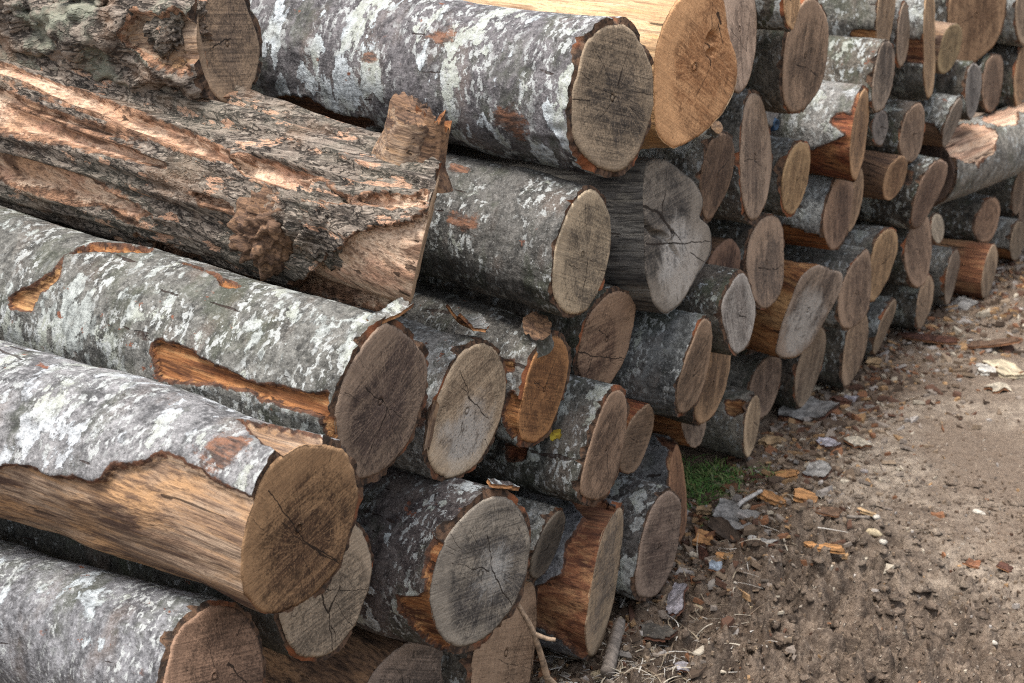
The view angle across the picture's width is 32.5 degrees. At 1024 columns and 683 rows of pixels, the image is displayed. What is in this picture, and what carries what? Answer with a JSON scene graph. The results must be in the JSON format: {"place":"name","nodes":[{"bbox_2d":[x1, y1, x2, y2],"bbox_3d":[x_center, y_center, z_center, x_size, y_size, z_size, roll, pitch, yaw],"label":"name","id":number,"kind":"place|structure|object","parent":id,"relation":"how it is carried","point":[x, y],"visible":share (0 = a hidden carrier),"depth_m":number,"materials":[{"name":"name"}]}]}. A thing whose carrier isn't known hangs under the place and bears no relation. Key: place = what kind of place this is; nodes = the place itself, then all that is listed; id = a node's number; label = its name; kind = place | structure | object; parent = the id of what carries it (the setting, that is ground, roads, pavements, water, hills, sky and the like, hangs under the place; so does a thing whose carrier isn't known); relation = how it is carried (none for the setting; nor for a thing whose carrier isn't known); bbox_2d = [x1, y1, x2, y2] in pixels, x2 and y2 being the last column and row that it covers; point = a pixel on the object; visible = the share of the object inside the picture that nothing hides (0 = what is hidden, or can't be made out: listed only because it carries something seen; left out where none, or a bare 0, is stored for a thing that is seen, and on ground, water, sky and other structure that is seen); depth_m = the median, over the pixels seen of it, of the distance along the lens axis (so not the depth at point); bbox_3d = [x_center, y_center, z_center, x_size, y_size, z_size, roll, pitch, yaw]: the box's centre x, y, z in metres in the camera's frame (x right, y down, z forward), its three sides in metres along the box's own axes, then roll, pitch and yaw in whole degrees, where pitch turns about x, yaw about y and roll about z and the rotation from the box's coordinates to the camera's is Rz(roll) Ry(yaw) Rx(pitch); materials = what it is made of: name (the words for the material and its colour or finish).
{"place":"outdoors","nodes":[
{"label":"outdoors","id":0,"kind":"place"},
{"bbox_2d":[530,112,1023,682],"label":"ground","id":1,"kind":"structure","parent":0,"point":[976,450],"depth_m":3.36,"materials":[{"name":"soil"}]},
{"bbox_2d":[0,539,265,682],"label":"lichened log","id":2,"kind":"object","parent":1,"relation":"on","point":[63,621],"visible":1,"depth_m":2.25,"materials":[{"name":"grey wood"}]},
{"bbox_2d":[0,518,373,661],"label":"dark log","id":3,"kind":"object","parent":2,"relation":"on","point":[318,627],"visible":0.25,"depth_m":2.42,"materials":[{"name":"grey wood"}]},
{"bbox_2d":[0,340,362,613],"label":"lichened log","id":4,"kind":"object","parent":3,"relation":"on","point":[250,512],"visible":1,"depth_m":2.20,"materials":[{"name":"brown wood"}]},
{"bbox_2d":[0,206,428,485],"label":"lichened log","id":5,"kind":"object","parent":3,"relation":"on","point":[353,380],"visible":0.73,"depth_m":2.40,"materials":[{"name":"grey wood"}]},
{"bbox_2d":[0,45,452,315],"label":"rough log","id":6,"kind":"object","parent":5,"relation":"on","point":[250,183],"visible":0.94,"depth_m":2.54,"materials":[{"name":"brown wood"}]},
{"bbox_2d":[0,0,262,102],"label":"rough log","id":7,"kind":"object","parent":6,"relation":"on","point":[199,49],"visible":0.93,"depth_m":2.61,"materials":[{"name":"brown wood"}]},
{"bbox_2d":[262,625,443,682],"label":"barkless log","id":8,"kind":"object","parent":1,"relation":"on","point":[363,656],"visible":0.12,"depth_m":2.69,"materials":[{"name":"brown wood"}]},
{"bbox_2d":[356,466,530,653],"bbox_3d":[-0.827,0.145,3.062,1.882,0.312,0.285,13,23,31],"label":"lichened log","id":9,"kind":"object","parent":8,"relation":"on","point":[451,563],"visible":0.41,"depth_m":2.57,"materials":[{"name":"grey wood"}]},
{"bbox_2d":[325,298,506,481],"bbox_3d":[-0.743,-0.055,2.959,1.615,0.273,0.232,11,23,28],"label":"lichened log","id":10,"kind":"object","parent":9,"relation":"on","point":[456,428],"visible":0.27,"depth_m":2.58,"materials":[{"name":"grey wood"}]},
{"bbox_2d":[441,581,537,682],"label":"dark log","id":11,"kind":"object","parent":1,"relation":"on","point":[504,653],"visible":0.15,"depth_m":2.81,"materials":[{"name":"brown wood"}]},
{"bbox_2d":[514,494,564,582],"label":"lichened log","id":12,"kind":"object","parent":11,"relation":"on","point":[547,521],"visible":0.19,"depth_m":2.84,"materials":[{"name":"grey wood"}]},
{"bbox_2d":[517,603,556,682],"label":"twig","id":13,"kind":"object","parent":1,"relation":"on","point":[536,636],"visible":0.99,"depth_m":2.75,"materials":[{"name":"wood"}]},
{"bbox_2d":[483,484,623,660],"bbox_3d":[-0.578,0.225,3.383,1.744,0.406,0.275,11,22,27],"label":"lichened log","id":14,"kind":"object","parent":1,"relation":"on","point":[575,585],"visible":0.26,"depth_m":2.94,"materials":[{"name":"brown wood"}]},
{"bbox_2d":[462,374,629,506],"bbox_3d":[-0.561,0.020,3.299,1.703,0.237,0.227,12,23,30],"label":"lichened log","id":15,"kind":"object","parent":14,"relation":"on","point":[578,461],"visible":0.27,"depth_m":2.85,"materials":[{"name":"grey wood"}]},
{"bbox_2d":[76,230,571,447],"bbox_3d":[-0.724,-0.162,3.208,1.894,0.329,0.217,13,23,31],"label":"lichened log","id":16,"kind":"object","parent":15,"relation":"on","point":[534,347],"visible":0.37,"depth_m":2.73,"materials":[{"name":"brown wood"}]},
{"bbox_2d":[419,153,610,317],"bbox_3d":[-0.549,-0.319,3.024,1.510,0.332,0.219,11,22,27],"label":"grey log","id":17,"kind":"object","parent":16,"relation":"on","point":[535,239],"visible":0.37,"depth_m":2.68,"materials":[{"name":"wood"}]},
{"bbox_2d":[250,0,653,177],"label":"lichened log","id":18,"kind":"object","parent":17,"relation":"on","point":[570,92],"visible":0.73,"depth_m":2.72,"materials":[{"name":"grey wood"}]},
{"bbox_2d":[417,273,635,382],"bbox_3d":[-0.605,-0.171,3.388,1.788,0.241,0.219,10,22,27],"label":"dark log","id":19,"kind":"object","parent":15,"relation":"on","point":[597,333],"visible":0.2,"depth_m":2.97,"materials":[{"name":"wood"}]},
{"bbox_2d":[600,616,624,677],"bbox_3d":[0.178,0.529,3.053,0.024,0.039,0.163,4,20,11],"label":"cut stick","id":20,"kind":"object","parent":1,"relation":"on","point":[609,663],"visible":1,"depth_m":3.02,"materials":[{"name":"wood"}]},
{"bbox_2d":[607,473,681,601],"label":"lichened log","id":21,"kind":"object","parent":1,"relation":"on","point":[652,519],"visible":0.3,"depth_m":3.17,"materials":[{"name":"grey wood"}]},
{"bbox_2d":[619,398,653,473],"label":"barkless log","id":22,"kind":"object","parent":21,"relation":"on","point":[640,423],"visible":0.12,"depth_m":3.09,"materials":[{"name":"brown wood"}]},
{"bbox_2d":[610,309,712,416],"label":"lichened log","id":23,"kind":"object","parent":22,"relation":"on","point":[663,369],"visible":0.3,"depth_m":3.10,"materials":[{"name":"grey wood"}]},
{"bbox_2d":[447,144,711,313],"bbox_3d":[-0.434,-0.367,3.469,1.722,0.332,0.275,12,23,29],"label":"barkless log","id":24,"kind":"object","parent":23,"relation":"on","point":[661,246],"visible":0.3,"depth_m":3.02,"materials":[{"name":"grey wood"}]},
{"bbox_2d":[465,0,736,148],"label":"barkless log","id":25,"kind":"object","parent":24,"relation":"on","point":[688,45],"visible":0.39,"depth_m":2.92,"materials":[{"name":"brown wood"}]},
{"bbox_2d":[724,0,756,93],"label":"barkless log","id":26,"kind":"object","parent":25,"relation":"on","point":[741,15],"visible":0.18,"depth_m":3.17,"materials":[{"name":"brown wood"}]},
{"bbox_2d":[619,433,686,546],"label":"grey log","id":27,"kind":"object","parent":1,"relation":"on","point":[661,463],"visible":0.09,"depth_m":3.40,"materials":[{"name":"wood"}]},
{"bbox_2d":[652,415,705,447],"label":"barkless log","id":28,"kind":"object","parent":27,"relation":"on","point":[689,435],"visible":0.08,"depth_m":3.48,"materials":[{"name":"brown wood"}]},
{"bbox_2d":[654,352,730,425],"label":"dark log","id":29,"kind":"object","parent":28,"relation":"on","point":[705,408],"visible":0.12,"depth_m":3.37,"materials":[{"name":"wood"}]},
{"bbox_2d":[675,264,756,355],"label":"dark log","id":30,"kind":"object","parent":29,"relation":"on","point":[721,298],"visible":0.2,"depth_m":3.23,"materials":[{"name":"wood"}]},
{"bbox_2d":[705,236,740,268],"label":"barkless log","id":31,"kind":"object","parent":29,"relation":"on","point":[725,252],"visible":0.05,"depth_m":3.42,"materials":[{"name":"brown wood"}]},
{"bbox_2d":[638,121,733,222],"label":"grey log","id":32,"kind":"object","parent":31,"relation":"on","point":[704,161],"visible":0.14,"depth_m":3.18,"materials":[{"name":"green wood"}]},
{"bbox_2d":[707,212,784,309],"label":"dark log","id":33,"kind":"object","parent":31,"relation":"on","point":[760,243],"visible":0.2,"depth_m":3.56,"materials":[{"name":"wood"}]},
{"bbox_2d":[713,89,772,224],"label":"grey log","id":34,"kind":"object","parent":33,"relation":"on","point":[742,118],"visible":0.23,"depth_m":3.35,"materials":[{"name":"green wood"}]},
{"bbox_2d":[762,136,809,216],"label":"grey log","id":35,"kind":"object","parent":33,"relation":"on","point":[789,175],"visible":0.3,"depth_m":3.60,"materials":[{"name":"green wood"}]},
{"bbox_2d":[640,622,677,641],"bbox_3d":[0.255,0.515,3.115,0.067,0.012,0.056,9,22,30],"label":"bark flake","id":36,"kind":"object","parent":1,"relation":"on","point":[653,631],"visible":0.98,"depth_m":3.11,"materials":[{"name":"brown wood"}]},
{"bbox_2d":[666,582,688,615],"bbox_3d":[0.303,0.475,3.236,0.042,0.012,0.147,-30,10,15],"label":"bark flake","id":37,"kind":"object","parent":1,"relation":"on","point":[675,605],"visible":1,"depth_m":3.23,"materials":[{"name":"grey wood"}]},
{"bbox_2d":[692,529,712,545],"bbox_3d":[0.379,0.390,3.472,0.040,0.017,0.045,14,29,10],"label":"wood chip","id":38,"kind":"object","parent":1,"relation":"on","point":[701,538],"visible":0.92,"depth_m":3.46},
{"bbox_2d":[696,543,708,559],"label":"bark flake","id":39,"kind":"object","parent":1,"relation":"on","point":[702,552],"visible":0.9,"depth_m":3.41,"materials":[{"name":"brown wood"}]},
{"bbox_2d":[696,504,711,514],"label":"wood chip","id":40,"kind":"object","parent":1,"relation":"on","point":[701,509],"visible":1,"depth_m":3.61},
{"bbox_2d":[708,517,740,543],"bbox_3d":[0.421,0.377,3.495,0.042,0.018,0.093,-23,37,-23],"label":"wood chip","id":41,"kind":"object","parent":1,"relation":"on","point":[723,528],"visible":0.94,"depth_m":3.49,"materials":[{"name":"wood"}]},
{"bbox_2d":[699,384,760,458],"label":"grey log","id":42,"kind":"object","parent":1,"relation":"on","point":[732,426],"visible":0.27,"depth_m":3.82,"materials":[{"name":"wood"}]},
{"bbox_2d":[681,453,778,526],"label":"grass","id":43,"kind":"structure","parent":1,"relation":"on","point":[703,475],"depth_m":3.77,"materials":[{"name":"plant"}]},
{"bbox_2d":[533,483,928,682],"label":"straw","id":44,"kind":"object","parent":1,"relation":"on","point":[602,680],"visible":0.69,"depth_m":3.06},
{"bbox_2d":[727,352,781,419],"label":"grey log","id":45,"kind":"object","parent":1,"relation":"on","point":[759,374],"visible":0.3,"depth_m":3.98,"materials":[{"name":"wood"}]},
{"bbox_2d":[738,348,760,354],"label":"dark log","id":46,"kind":"object","parent":45,"relation":"on","point":[748,351],"visible":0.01,"depth_m":3.99,"materials":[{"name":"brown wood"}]},
{"bbox_2d":[746,260,842,358],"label":"barkless log","id":47,"kind":"object","parent":46,"relation":"on","point":[789,322],"visible":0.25,"depth_m":3.79,"materials":[{"name":"brown wood"}]},
{"bbox_2d":[754,489,785,506],"bbox_3d":[0.535,0.325,3.628,0.036,0.017,0.079,-7,19,-34],"label":"wood chip","id":48,"kind":"object","parent":1,"relation":"on","point":[771,497],"visible":0.98,"depth_m":3.62,"materials":[{"name":"wood"}]},
{"bbox_2d":[758,435,785,447],"bbox_3d":[0.587,0.226,3.962,0.053,0.016,0.050,-12,22,-32],"label":"wood chip","id":49,"kind":"object","parent":1,"relation":"on","point":[768,440],"visible":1,"depth_m":3.96,"materials":[{"name":"wood"}]},
{"bbox_2d":[530,245,1023,682],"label":"wood litter","id":50,"kind":"object","parent":1,"relation":"on","point":[791,425],"visible":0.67,"depth_m":3.85,"materials":[{"name":"wood"}]},
{"bbox_2d":[712,498,760,533],"bbox_3d":[0.447,0.358,3.549,0.115,0.023,0.087,24,36,36],"label":"bark flake","id":51,"kind":"object","parent":50,"relation":"on","point":[728,510],"visible":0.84,"depth_m":3.56,"materials":[{"name":"grey wood"}]},
{"bbox_2d":[778,396,838,422],"bbox_3d":[0.696,0.161,4.131,0.106,0.025,0.140,19,31,37],"label":"bark flake","id":52,"kind":"object","parent":50,"relation":"on","point":[820,409],"visible":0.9,"depth_m":4.12,"materials":[{"name":"grey wood"}]},
{"bbox_2d":[538,433,1023,682],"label":"soil clods","id":53,"kind":"object","parent":1,"relation":"on","point":[931,605],"visible":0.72,"depth_m":3.35,"materials":[{"name":"soil"}]},
{"bbox_2d":[775,469,798,478],"bbox_3d":[0.592,0.286,3.780,0.051,0.016,0.035,-6,20,17],"label":"wood chip","id":54,"kind":"object","parent":1,"relation":"on","point":[789,473],"visible":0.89,"depth_m":3.77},
{"bbox_2d":[774,326,825,408],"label":"dark log","id":55,"kind":"object","parent":1,"relation":"on","point":[800,375],"visible":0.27,"depth_m":4.10,"materials":[{"name":"wood"}]},
{"bbox_2d":[784,244,871,330],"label":"grey log","id":56,"kind":"object","parent":55,"relation":"on","point":[850,307],"visible":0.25,"depth_m":4.00,"materials":[{"name":"wood"}]},
{"bbox_2d":[774,173,853,249],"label":"grey log","id":57,"kind":"object","parent":56,"relation":"on","point":[820,219],"visible":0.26,"depth_m":3.86,"materials":[{"name":"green wood"}]},
{"bbox_2d":[770,80,868,182],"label":"grey log","id":58,"kind":"object","parent":57,"relation":"on","point":[829,124],"visible":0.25,"depth_m":3.75,"materials":[{"name":"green wood"}]},
{"bbox_2d":[765,111,778,127],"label":"dark log","id":59,"kind":"object","parent":58,"relation":"on","point":[771,116],"visible":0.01,"depth_m":3.72,"materials":[{"name":"grey wood"}]},
{"bbox_2d":[744,0,828,113],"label":"dark log","id":60,"kind":"object","parent":59,"relation":"on","point":[787,73],"visible":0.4,"depth_m":3.43,"materials":[{"name":"brown wood"}]},
{"bbox_2d":[755,0,799,31],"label":"dark log","id":61,"kind":"object","parent":60,"relation":"on","point":[779,15],"visible":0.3,"depth_m":3.25,"materials":[{"name":"grey wood"}]},
{"bbox_2d":[823,35,894,113],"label":"log","id":62,"kind":"object","parent":58,"relation":"on","point":[869,63],"visible":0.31,"depth_m":3.85,"materials":[{"name":"grey wood"}]},
{"bbox_2d":[818,0,895,39],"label":"grey log","id":63,"kind":"object","parent":62,"relation":"on","point":[863,18],"visible":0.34,"depth_m":3.92,"materials":[{"name":"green wood"}]},
{"bbox_2d":[793,488,817,502],"bbox_3d":[0.607,0.323,3.644,0.053,0.018,0.058,8,21,-2],"label":"wood chip","id":64,"kind":"object","parent":1,"relation":"on","point":[800,494],"visible":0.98,"depth_m":3.64,"materials":[{"name":"wood"}]},
{"bbox_2d":[802,460,831,479],"bbox_3d":[0.659,0.277,3.781,0.058,0.017,0.067,9,32,30],"label":"bark flake","id":65,"kind":"object","parent":1,"relation":"on","point":[821,469],"visible":1,"depth_m":3.77,"materials":[{"name":"grey wood"}]},
{"bbox_2d":[804,541,844,553],"bbox_3d":[0.614,0.404,3.446,0.098,0.010,0.024,5,27,42],"label":"wood chip","id":66,"kind":"object","parent":1,"relation":"on","point":[837,549],"visible":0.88,"depth_m":3.44,"materials":[{"name":"wood"}]},
{"bbox_2d":[814,505,841,516],"bbox_3d":[0.636,0.342,3.531,0.055,0.010,0.032,12,35,31],"label":"bark flake","id":67,"kind":"object","parent":1,"relation":"on","point":[830,511],"visible":1,"depth_m":3.53,"materials":[{"name":"brown wood"}]},
{"bbox_2d":[816,437,840,448],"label":"bark flake","id":68,"kind":"object","parent":1,"relation":"on","point":[827,443],"visible":1,"depth_m":3.92,"materials":[{"name":"grey wood"}]},
{"bbox_2d":[829,396,852,404],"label":"wood chip","id":69,"kind":"object","parent":1,"relation":"on","point":[841,400],"visible":1,"depth_m":4.17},
{"bbox_2d":[817,315,868,388],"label":"dark log","id":70,"kind":"object","parent":1,"relation":"on","point":[844,354],"visible":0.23,"depth_m":4.22,"materials":[{"name":"wood"}]},
{"bbox_2d":[843,224,897,302],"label":"grey log","id":71,"kind":"object","parent":70,"relation":"on","point":[879,244],"visible":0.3,"depth_m":4.23,"materials":[{"name":"wood"}]},
{"bbox_2d":[848,169,863,231],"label":"barkless log","id":72,"kind":"object","parent":71,"relation":"on","point":[858,185],"visible":0.11,"depth_m":4.10,"materials":[{"name":"brown wood"}]},
{"bbox_2d":[866,110,887,146],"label":"dark log","id":73,"kind":"object","parent":72,"relation":"on","point":[877,128],"visible":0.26,"depth_m":4.02,"materials":[{"name":"grey wood"}]},
{"bbox_2d":[861,150,907,200],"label":"barkless log","id":74,"kind":"object","parent":71,"relation":"on","point":[884,175],"visible":0.21,"depth_m":4.17,"materials":[{"name":"brown wood"}]},
{"bbox_2d":[843,436,871,447],"bbox_3d":[0.772,0.225,3.921,0.058,0.013,0.045,27,34,31],"label":"bark flake","id":75,"kind":"object","parent":1,"relation":"on","point":[856,441],"visible":1,"depth_m":3.92,"materials":[{"name":"brown wood"}]},
{"bbox_2d":[864,296,895,355],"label":"lichened log","id":76,"kind":"object","parent":1,"relation":"on","point":[881,312],"visible":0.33,"depth_m":4.41,"materials":[{"name":"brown wood"}]},
{"bbox_2d":[879,274,933,330],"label":"dark log","id":77,"kind":"object","parent":1,"relation":"on","point":[913,307],"visible":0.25,"depth_m":4.61,"materials":[{"name":"wood"}]},
{"bbox_2d":[855,217,931,288],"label":"dark log","id":78,"kind":"object","parent":77,"relation":"on","point":[911,265],"visible":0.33,"depth_m":4.47,"materials":[{"name":"brown wood"}]},
{"bbox_2d":[857,154,947,229],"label":"dark log","id":79,"kind":"object","parent":78,"relation":"on","point":[910,204],"visible":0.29,"depth_m":4.33,"materials":[{"name":"brown wood"}]},
{"bbox_2d":[865,98,924,163],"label":"dark log","id":80,"kind":"object","parent":79,"relation":"on","point":[904,137],"visible":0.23,"depth_m":4.22,"materials":[{"name":"brown wood"}]},
{"bbox_2d":[889,0,909,67],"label":"lichened log","id":81,"kind":"object","parent":80,"relation":"on","point":[899,36],"visible":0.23,"depth_m":4.11,"materials":[{"name":"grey wood"}]},
{"bbox_2d":[888,0,934,100],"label":"lichened log","id":82,"kind":"object","parent":80,"relation":"on","point":[913,77],"visible":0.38,"depth_m":4.27,"materials":[{"name":"grey wood"}]},
{"bbox_2d":[907,93,962,146],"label":"lichened log","id":83,"kind":"object","parent":79,"relation":"on","point":[943,112],"visible":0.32,"depth_m":4.49,"materials":[{"name":"grey wood"}]},
{"bbox_2d":[927,212,943,243],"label":"dark log","id":84,"kind":"object","parent":78,"relation":"on","point":[936,225],"visible":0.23,"depth_m":4.59,"materials":[{"name":"brown wood"}]},
{"bbox_2d":[896,332,959,344],"bbox_3d":[1.083,-0.009,4.583,0.178,0.013,0.043,9,22,41],"label":"bark strip","id":85,"kind":"object","parent":1,"relation":"on","point":[941,339],"visible":1,"depth_m":4.57,"materials":[{"name":"brown wood"}]},
{"bbox_2d":[928,245,959,304],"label":"grey log","id":86,"kind":"object","parent":1,"relation":"on","point":[944,267],"visible":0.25,"depth_m":4.75,"materials":[{"name":"wood"}]},
{"bbox_2d":[932,238,997,298],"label":"barkless log","id":87,"kind":"object","parent":1,"relation":"on","point":[977,268],"visible":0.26,"depth_m":4.88,"materials":[{"name":"brown wood"}]},
{"bbox_2d":[931,194,999,242],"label":"dark log","id":88,"kind":"object","parent":87,"relation":"on","point":[973,217],"visible":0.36,"depth_m":4.97,"materials":[{"name":"grey wood"}]},
{"bbox_2d":[919,100,1023,205],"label":"grey log","id":89,"kind":"object","parent":88,"relation":"on","point":[982,151],"visible":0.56,"depth_m":4.78,"materials":[{"name":"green wood"}]},
{"bbox_2d":[932,60,981,120],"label":"dark log","id":90,"kind":"object","parent":89,"relation":"on","point":[961,78],"visible":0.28,"depth_m":4.60,"materials":[{"name":"grey wood"}]},
{"bbox_2d":[935,21,961,73],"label":"barkless log","id":91,"kind":"object","parent":90,"relation":"on","point":[948,38],"visible":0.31,"depth_m":4.50,"materials":[{"name":"brown wood"}]},
{"bbox_2d":[976,52,1002,112],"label":"dark log","id":92,"kind":"object","parent":89,"relation":"on","point":[990,65],"visible":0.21,"depth_m":4.90,"materials":[{"name":"brown wood"}]},
{"bbox_2d":[935,0,1006,61],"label":"dark log","id":93,"kind":"object","parent":92,"relation":"on","point":[980,23],"visible":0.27,"depth_m":4.80,"materials":[{"name":"brown wood"}]},
{"bbox_2d":[988,43,1023,110],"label":"dark log","id":94,"kind":"object","parent":89,"relation":"on","point":[1012,93],"visible":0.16,"depth_m":5.01,"materials":[{"name":"grey wood"}]},
{"bbox_2d":[996,0,1023,46],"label":"lichened log","id":95,"kind":"object","parent":94,"relation":"on","point":[1012,33],"visible":0.19,"depth_m":4.92,"materials":[{"name":"grey wood"}]},
{"bbox_2d":[950,296,980,310],"bbox_3d":[1.257,-0.104,4.863,0.077,0.025,0.072,-20,27,-29],"label":"bark flake","id":96,"kind":"object","parent":1,"relation":"on","point":[965,303],"visible":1,"depth_m":4.85,"materials":[{"name":"grey wood"}]},
{"bbox_2d":[975,363,998,375],"bbox_3d":[1.182,0.071,4.363,0.054,0.021,0.062,5,24,-9],"label":"wood chip","id":97,"kind":"object","parent":1,"relation":"on","point":[986,369],"visible":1,"depth_m":4.35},
{"bbox_2d":[968,337,1019,348],"bbox_3d":[1.239,0.006,4.518,0.133,0.015,0.047,-8,17,10],"label":"bark strip","id":98,"kind":"object","parent":1,"relation":"on","point":[994,343],"visible":1,"depth_m":4.52,"materials":[{"name":"brown wood"}]},
{"bbox_2d":[984,382,1011,393],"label":"bark flake","id":99,"kind":"object","parent":1,"relation":"on","point":[997,387],"visible":1,"depth_m":4.24,"materials":[{"name":"brown wood"}]},
{"bbox_2d":[982,359,1023,378],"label":"wood chip","id":100,"kind":"object","parent":1,"relation":"on","point":[1006,369],"visible":1,"depth_m":4.36,"materials":[{"name":"wood"}]},
{"bbox_2d":[989,217,1023,260],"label":"grey log","id":101,"kind":"object","parent":1,"relation":"on","point":[1007,240],"visible":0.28,"depth_m":5.19,"materials":[{"name":"wood"}]},
{"bbox_2d":[999,193,1023,225],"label":"dark log","id":102,"kind":"object","parent":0,"point":[1020,214],"visible":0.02,"depth_m":5.51,"materials":[{"name":"brown wood"}]},
{"bbox_2d":[971,171,1023,215],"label":"dark log","id":103,"kind":"object","parent":102,"relation":"on","point":[1007,193],"visible":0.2,"depth_m":5.31,"materials":[{"name":"grey wood"}]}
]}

